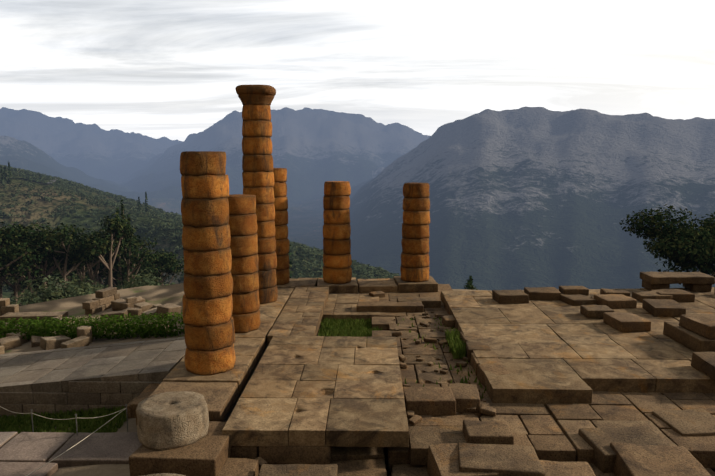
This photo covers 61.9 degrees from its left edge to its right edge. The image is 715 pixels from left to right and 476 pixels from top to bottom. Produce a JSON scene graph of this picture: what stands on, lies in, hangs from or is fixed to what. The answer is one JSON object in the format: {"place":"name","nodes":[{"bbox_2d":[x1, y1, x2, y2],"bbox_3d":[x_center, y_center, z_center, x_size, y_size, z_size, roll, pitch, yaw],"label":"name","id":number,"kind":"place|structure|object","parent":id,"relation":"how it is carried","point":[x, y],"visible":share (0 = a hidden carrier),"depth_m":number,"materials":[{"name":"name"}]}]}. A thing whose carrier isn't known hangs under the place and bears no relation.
{"place":"outdoors","nodes":[
{"label":"outdoors","id":0,"kind":"place"},
{"bbox_2d":[18,178,57,182],"bbox_3d":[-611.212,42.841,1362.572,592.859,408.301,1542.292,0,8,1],"label":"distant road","id":1,"kind":"structure","parent":0,"point":[38,181],"depth_m":650.03,"materials":[{"name":"grey"}]},
{"bbox_2d":[0,381,160,416],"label":"ramp wall","id":2,"kind":"structure","parent":0,"point":[83,395],"depth_m":20.12,"materials":[{"name":"stone"}]},
{"bbox_2d":[0,107,714,475],"bbox_3d":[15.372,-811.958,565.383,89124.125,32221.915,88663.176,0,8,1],"label":"mountainous terrain","id":3,"kind":"structure","parent":0,"point":[522,197],"depth_m":2958.49,"materials":[{"name":"grey stone"}]},
{"bbox_2d":[0,247,9,297],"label":"pine","id":4,"kind":"object","parent":3,"relation":"on","point":[0,287],"depth_m":94.56,"materials":[{"name":"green plant"}]},
{"bbox_2d":[0,221,24,265],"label":"tree","id":5,"kind":"object","parent":3,"relation":"on","point":[4,228],"visible":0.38,"depth_m":79.46,"materials":[{"name":"green plant"}]},
{"bbox_2d":[3,276,27,297],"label":"tree","id":6,"kind":"object","parent":3,"relation":"on","point":[13,283],"visible":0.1,"depth_m":126.79,"materials":[{"name":"green plant"}]},
{"bbox_2d":[2,272,38,304],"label":"tree","id":7,"kind":"object","parent":3,"relation":"on","point":[9,279],"visible":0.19,"depth_m":127.20,"materials":[{"name":"green plant"}]},
{"bbox_2d":[0,236,50,276],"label":"tree","id":8,"kind":"object","parent":3,"relation":"on","point":[18,247],"visible":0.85,"depth_m":74.83,"materials":[{"name":"green plant"}]},
{"bbox_2d":[1,243,52,299],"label":"tree","id":9,"kind":"object","parent":3,"relation":"on","point":[22,280],"visible":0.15,"depth_m":90.04,"materials":[{"name":"green plant"}]},
{"bbox_2d":[0,244,55,303],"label":"tree","id":10,"kind":"object","parent":3,"relation":"on","point":[15,286],"visible":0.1,"depth_m":82.73,"materials":[{"name":"green plant"}]},
{"bbox_2d":[0,222,63,298],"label":"tree","id":11,"kind":"object","parent":3,"relation":"on","point":[29,270],"visible":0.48,"depth_m":77.55,"materials":[{"name":"green plant"}]},
{"bbox_2d":[12,261,57,296],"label":"tree","id":12,"kind":"object","parent":3,"relation":"on","point":[24,286],"visible":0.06,"depth_m":104.11,"materials":[{"name":"green plant"}]},
{"bbox_2d":[0,221,75,291],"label":"tree","id":13,"kind":"object","parent":3,"relation":"on","point":[52,268],"visible":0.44,"depth_m":80.67,"materials":[{"name":"green plant"}]},
{"bbox_2d":[16,235,76,299],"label":"tree","id":14,"kind":"object","parent":3,"relation":"on","point":[55,276],"visible":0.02,"depth_m":105.74,"materials":[{"name":"green plant"}]},
{"bbox_2d":[6,326,92,353],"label":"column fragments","id":15,"kind":"object","parent":3,"relation":"on","point":[86,331],"depth_m":34.71,"materials":[{"name":"stone"}]},
{"bbox_2d":[4,223,97,291],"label":"tree","id":16,"kind":"object","parent":3,"relation":"on","point":[78,258],"visible":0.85,"depth_m":80.37,"materials":[{"name":"green plant"}]},
{"bbox_2d":[0,404,127,475],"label":"rope barrier","id":17,"kind":"object","parent":3,"relation":"on","point":[31,410],"visible":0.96,"depth_m":18.04,"materials":[{"name":"beige fabric"}]},
{"bbox_2d":[50,240,77,284],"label":"tree","id":18,"kind":"object","parent":3,"relation":"on","point":[62,269],"visible":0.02,"depth_m":95.44,"materials":[{"name":"green plant"}]},
{"bbox_2d":[46,265,88,283],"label":"tree","id":19,"kind":"object","parent":3,"relation":"on","point":[70,274],"visible":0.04,"depth_m":117.71,"materials":[{"name":"green plant"}]},
{"bbox_2d":[0,432,141,475],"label":"path paving","id":20,"kind":"structure","parent":3,"relation":"on","point":[24,453],"depth_m":16.94,"materials":[{"name":"stone"}]},
{"bbox_2d":[70,271,74,281],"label":"cypress","id":21,"kind":"object","parent":3,"relation":"on","point":[72,276],"visible":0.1,"depth_m":113.81,"materials":[{"name":"green plant"}]},
{"bbox_2d":[48,228,127,282],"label":"tree","id":22,"kind":"object","parent":3,"relation":"on","point":[95,263],"visible":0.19,"depth_m":86.86,"materials":[{"name":"green plant"}]},
{"bbox_2d":[67,233,112,282],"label":"tree","id":23,"kind":"object","parent":3,"relation":"on","point":[93,268],"visible":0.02,"depth_m":102.02,"materials":[{"name":"green plant"}]},
{"bbox_2d":[0,287,181,353],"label":"ruin blocks","id":24,"kind":"structure","parent":3,"relation":"on","point":[106,298],"depth_m":41.45,"materials":[{"name":"stone"}]},
{"bbox_2d":[0,312,184,339],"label":"hedge","id":25,"kind":"object","parent":3,"relation":"on","point":[120,329],"visible":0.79,"depth_m":35.50,"materials":[{"name":"green plant"}]},
{"bbox_2d":[10,269,174,305],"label":"undergrowth","id":26,"kind":"object","parent":3,"relation":"on","point":[73,289],"visible":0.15,"depth_m":57.05,"materials":[{"name":"green plant"}]},
{"bbox_2d":[0,337,185,392],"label":"ramp paving","id":27,"kind":"structure","parent":3,"relation":"on","point":[58,370],"depth_m":21.58,"materials":[{"name":"grey stone"}]},
{"bbox_2d":[74,272,112,288],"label":"tree","id":28,"kind":"object","parent":3,"relation":"on","point":[87,278],"visible":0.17,"depth_m":137.74,"materials":[{"name":"green plant"}]},
{"bbox_2d":[78,233,108,288],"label":"tree","id":29,"kind":"object","parent":3,"relation":"on","point":[100,281],"visible":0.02,"depth_m":104.08,"materials":[{"name":"green plant"}]},
{"bbox_2d":[71,228,124,289],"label":"tree","id":30,"kind":"object","parent":3,"relation":"on","point":[91,274],"visible":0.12,"depth_m":89.02,"materials":[{"name":"green plant"}]},
{"bbox_2d":[103,272,107,288],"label":"cypress","id":31,"kind":"object","parent":3,"relation":"on","point":[106,281],"visible":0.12,"depth_m":119.20,"materials":[{"name":"green plant"}]},
{"bbox_2d":[77,213,138,286],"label":"tree","id":32,"kind":"object","parent":3,"relation":"on","point":[117,227],"visible":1,"depth_m":81.17,"materials":[{"name":"green plant"}]},
{"bbox_2d":[92,249,133,289],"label":"tree","id":33,"kind":"object","parent":3,"relation":"on","point":[106,270],"visible":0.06,"depth_m":99.18,"materials":[{"name":"green plant"}]},
{"bbox_2d":[113,207,126,289],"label":"cypress","id":34,"kind":"object","parent":3,"relation":"on","point":[119,257],"visible":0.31,"depth_m":89.60,"materials":[{"name":"green plant"}]},
{"bbox_2d":[118,200,129,280],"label":"cypress","id":35,"kind":"object","parent":3,"relation":"on","point":[122,210],"visible":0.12,"depth_m":91.84,"materials":[{"name":"green plant"}]},
{"bbox_2d":[93,233,158,282],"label":"tree","id":36,"kind":"object","parent":3,"relation":"on","point":[145,250],"visible":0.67,"depth_m":89.68,"materials":[{"name":"green plant"}]},
{"bbox_2d":[124,214,137,279],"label":"cypress","id":37,"kind":"object","parent":3,"relation":"on","point":[133,266],"visible":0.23,"depth_m":90.89,"materials":[{"name":"green plant"}]},
{"bbox_2d":[112,258,168,283],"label":"tree","id":38,"kind":"object","parent":3,"relation":"on","point":[142,267],"visible":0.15,"depth_m":103.03,"materials":[{"name":"green plant"}]},
{"bbox_2d":[0,161,292,295],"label":"cypress","id":39,"kind":"object","parent":3,"relation":"on","point":[138,203],"visible":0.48,"depth_m":549.95,"materials":[{"name":"green plant"}]},
{"bbox_2d":[133,249,183,284],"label":"tree","id":40,"kind":"object","parent":3,"relation":"on","point":[168,259],"visible":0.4,"depth_m":106.16,"materials":[{"name":"green plant"}]},
{"bbox_2d":[141,249,179,283],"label":"tree","id":41,"kind":"object","parent":3,"relation":"on","point":[165,267],"visible":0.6,"depth_m":103.42,"materials":[{"name":"green plant"}]},
{"bbox_2d":[143,473,184,475],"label":"column stump","id":42,"kind":"object","parent":3,"relation":"on","point":[165,474],"visible":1,"depth_m":9.56,"materials":[{"name":"stone"}]},
{"bbox_2d":[127,382,237,475],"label":"stone blocks","id":43,"kind":"structure","parent":3,"relation":"on","point":[209,454],"depth_m":14.97,"materials":[{"name":"stone"}]},
{"bbox_2d":[136,391,208,449],"bbox_3d":[-4.802,4.703,15.535,1.784,0.858,1.761,0,8,1],"label":"drum","id":44,"kind":"object","parent":43,"relation":"on","point":[171,420],"visible":0.98,"depth_m":14.96,"materials":[{"name":"stone"}]},
{"bbox_2d":[0,164,400,291],"bbox_3d":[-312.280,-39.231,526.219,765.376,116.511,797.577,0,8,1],"label":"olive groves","id":45,"kind":"object","parent":3,"relation":"on","point":[301,268],"visible":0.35,"depth_m":488.78,"materials":[{"name":"green plant"}]},
{"bbox_2d":[0,317,485,433],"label":"grass tufts","id":46,"kind":"object","parent":3,"relation":"on","point":[88,423],"visible":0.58,"depth_m":19.85,"materials":[{"name":"green plant"}]},
{"bbox_2d":[464,276,477,289],"bbox_3d":[8.286,3.910,43.889,1.324,2.334,1.122,-7,10,-42],"label":"conifer","id":47,"kind":"object","parent":3,"relation":"on","point":[469,285],"visible":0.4,"depth_m":43.75,"materials":[{"name":"green plant"}]},
{"bbox_2d":[230,284,714,475],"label":"foundation blocks","id":48,"kind":"structure","parent":3,"relation":"on","point":[548,432],"depth_m":16.33,"materials":[{"name":"stone"}]},
{"bbox_2d":[162,276,437,394],"bbox_3d":[-0.819,3.691,27.607,10.545,0.589,17.367,0,8,1],"label":"stylobate","id":49,"kind":"object","parent":48,"relation":"on","point":[249,347],"visible":0.52,"depth_m":26.29,"materials":[{"name":"stone"}]},
{"bbox_2d":[180,151,235,375],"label":"column","id":50,"kind":"structure","parent":49,"relation":"on","point":[208,319],"depth_m":19.23,"materials":[{"name":"stone"}]},
{"bbox_2d":[228,194,259,332],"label":"column","id":51,"kind":"structure","parent":49,"relation":"on","point":[242,222],"depth_m":23.96,"materials":[{"name":"stone"}]},
{"bbox_2d":[235,85,277,303],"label":"column","id":52,"kind":"structure","parent":49,"relation":"on","point":[257,164],"depth_m":28.38,"materials":[{"name":"stone"}]},
{"bbox_2d":[273,168,289,284],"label":"column","id":53,"kind":"structure","parent":49,"relation":"on","point":[281,221],"depth_m":33.07,"materials":[{"name":"stone"}]},
{"bbox_2d":[323,181,351,283],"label":"column","id":54,"kind":"structure","parent":49,"relation":"on","point":[337,262],"depth_m":33.43,"materials":[{"name":"stone"}]},
{"bbox_2d":[400,182,429,281],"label":"column","id":55,"kind":"structure","parent":49,"relation":"on","point":[414,266],"depth_m":33.88,"materials":[{"name":"stone"}]},
{"bbox_2d":[222,286,408,446],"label":"pavement","id":56,"kind":"structure","parent":48,"relation":"on","point":[306,385],"depth_m":18.43,"materials":[{"name":"stone"}]},
{"bbox_2d":[255,311,495,475],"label":"rubble","id":57,"kind":"object","parent":48,"relation":"on","point":[485,409],"visible":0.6,"depth_m":21.38,"materials":[{"name":"stone"}]},
{"bbox_2d":[218,272,714,475],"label":"loose blocks","id":58,"kind":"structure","parent":48,"relation":"on","point":[693,332],"depth_m":19.21,"materials":[{"name":"stone"}]},
{"bbox_2d":[619,204,714,284],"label":"tree","id":59,"kind":"object","parent":3,"relation":"on","point":[688,248],"visible":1,"depth_m":38.49,"materials":[{"name":"green plant"}]},
{"bbox_2d":[0,0,714,140],"label":"sky","id":60,"kind":"structure","parent":0,"point":[171,69],"materials":[{"name":"white"}]},
{"bbox_2d":[441,287,714,403],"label":"floor","id":61,"kind":"structure","parent":0,"point":[553,352],"depth_m":21.89,"materials":[{"name":"stone"}]}
]}

